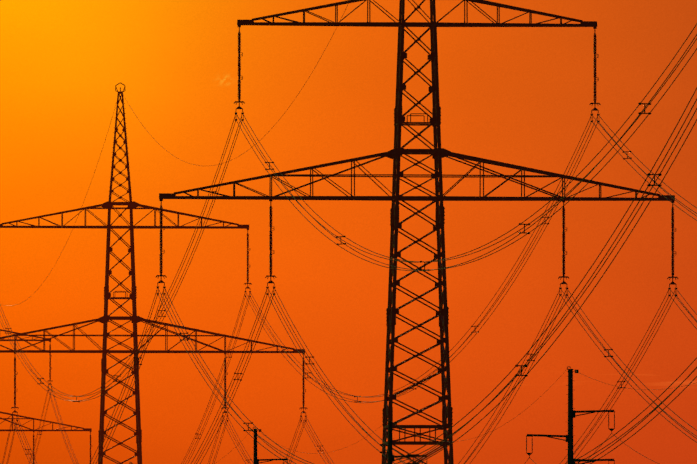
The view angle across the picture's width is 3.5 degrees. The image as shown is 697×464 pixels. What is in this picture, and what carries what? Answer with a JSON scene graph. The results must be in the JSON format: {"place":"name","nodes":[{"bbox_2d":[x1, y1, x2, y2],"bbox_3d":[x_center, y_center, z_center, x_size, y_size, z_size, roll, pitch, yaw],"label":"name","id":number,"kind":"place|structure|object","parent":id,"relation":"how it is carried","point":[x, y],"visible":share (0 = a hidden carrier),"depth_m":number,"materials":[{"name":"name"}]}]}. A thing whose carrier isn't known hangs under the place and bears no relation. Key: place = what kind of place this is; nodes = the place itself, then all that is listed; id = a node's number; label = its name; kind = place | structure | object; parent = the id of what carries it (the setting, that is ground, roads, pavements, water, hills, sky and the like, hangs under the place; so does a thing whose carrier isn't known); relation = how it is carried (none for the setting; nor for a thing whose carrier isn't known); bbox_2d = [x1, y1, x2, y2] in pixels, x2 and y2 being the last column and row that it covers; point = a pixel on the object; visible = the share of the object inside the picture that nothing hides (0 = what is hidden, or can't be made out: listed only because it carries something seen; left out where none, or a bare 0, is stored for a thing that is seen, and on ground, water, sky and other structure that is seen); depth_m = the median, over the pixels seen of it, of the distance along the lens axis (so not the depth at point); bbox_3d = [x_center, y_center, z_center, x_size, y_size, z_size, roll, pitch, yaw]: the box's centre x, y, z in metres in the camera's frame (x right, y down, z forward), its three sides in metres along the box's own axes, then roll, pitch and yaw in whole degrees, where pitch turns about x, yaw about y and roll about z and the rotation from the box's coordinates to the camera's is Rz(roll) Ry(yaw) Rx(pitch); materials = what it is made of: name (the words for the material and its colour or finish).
{"place":"outdoors","nodes":[
{"label":"outdoors","id":0,"kind":"place"},
{"bbox_2d":[0,0,696,463],"label":"sky","id":1,"kind":"structure","parent":0,"point":[520,96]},
{"bbox_3d":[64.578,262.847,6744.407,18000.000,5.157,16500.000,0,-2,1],"label":"ground","id":2,"kind":"structure","parent":0,"visible":0},
{"bbox_2d":[0,329,91,430],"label":"pylon","id":3,"kind":"object","parent":2,"relation":"on","point":[50,422],"visible":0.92,"depth_m":1351.91,"materials":[{"name":"metal"}]},
{"bbox_2d":[33,345,90,463],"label":"insulator strings","id":4,"kind":"object","parent":3,"relation":"hanging from","point":[50,378],"visible":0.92,"depth_m":1352.46},
{"bbox_2d":[33,341,91,459],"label":"insulator fittings","id":5,"kind":"object","parent":3,"relation":"attached to","point":[51,389],"visible":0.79,"depth_m":1352.48,"materials":[{"name":"black metal"}]},
{"bbox_2d":[0,83,304,463],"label":"pylon","id":6,"kind":"object","parent":2,"relation":"on","point":[134,319],"visible":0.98,"depth_m":978.01,"materials":[{"name":"metal"}]},
{"bbox_2d":[11,229,306,420],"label":"insulator fittings","id":7,"kind":"object","parent":6,"relation":"attached to","point":[225,390],"visible":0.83,"depth_m":979.32,"materials":[{"name":"black metal"}]},
{"bbox_2d":[14,234,304,405],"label":"insulator strings","id":8,"kind":"object","parent":6,"relation":"hanging from","point":[303,384],"visible":0.94,"depth_m":979.40},
{"bbox_2d":[252,427,287,463],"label":"steel pole","id":9,"kind":"object","parent":2,"relation":"on","point":[255,460],"visible":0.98,"depth_m":521.27,"materials":[{"name":"black metal"}]},
{"bbox_2d":[386,420,426,463],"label":"steel pole","id":10,"kind":"object","parent":2,"relation":"on","point":[391,457],"visible":0.98,"depth_m":458.21,"materials":[{"name":"black metal"}]},
{"bbox_2d":[159,0,674,463],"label":"pylon","id":11,"kind":"object","parent":2,"relation":"on","point":[439,153],"visible":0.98,"depth_m":699.88,"materials":[{"name":"metal"}]},
{"bbox_2d":[0,5,696,463],"bbox_3d":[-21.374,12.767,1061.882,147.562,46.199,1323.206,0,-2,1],"label":"power lines","id":12,"kind":"object","parent":11,"relation":"hanging from","point":[414,269],"visible":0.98,"depth_m":685.19,"materials":[{"name":"grey metal"}]},
{"bbox_2d":[5,103,661,463],"bbox_3d":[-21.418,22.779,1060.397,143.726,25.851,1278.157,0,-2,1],"label":"conductor spacers","id":13,"kind":"object","parent":12,"relation":"attached to","point":[648,185],"visible":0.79,"depth_m":675.39,"materials":[{"name":"metal"}]},
{"bbox_2d":[159,33,673,274],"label":"insulator strings","id":14,"kind":"object","parent":11,"relation":"hanging from","point":[270,208],"visible":1,"depth_m":699.82},
{"bbox_2d":[156,25,677,295],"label":"insulator fittings","id":15,"kind":"object","parent":11,"relation":"attached to","point":[270,200],"visible":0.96,"depth_m":699.89,"materials":[{"name":"black metal"}]},
{"bbox_2d":[526,366,614,463],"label":"steel pole","id":16,"kind":"object","parent":2,"relation":"on","point":[571,416],"visible":1,"depth_m":379.77,"materials":[{"name":"black metal"}]},
{"bbox_2d":[130,367,694,463],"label":"line wires","id":17,"kind":"object","parent":16,"relation":"attached to","point":[502,425],"visible":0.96,"depth_m":387.65,"materials":[{"name":"grey metal"}]},
{"bbox_2d":[526,414,614,463],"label":"insulators","id":18,"kind":"object","parent":16,"relation":"hanging from","point":[532,438],"visible":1,"depth_m":379.78,"materials":[{"name":"black ceramic"}]}
]}

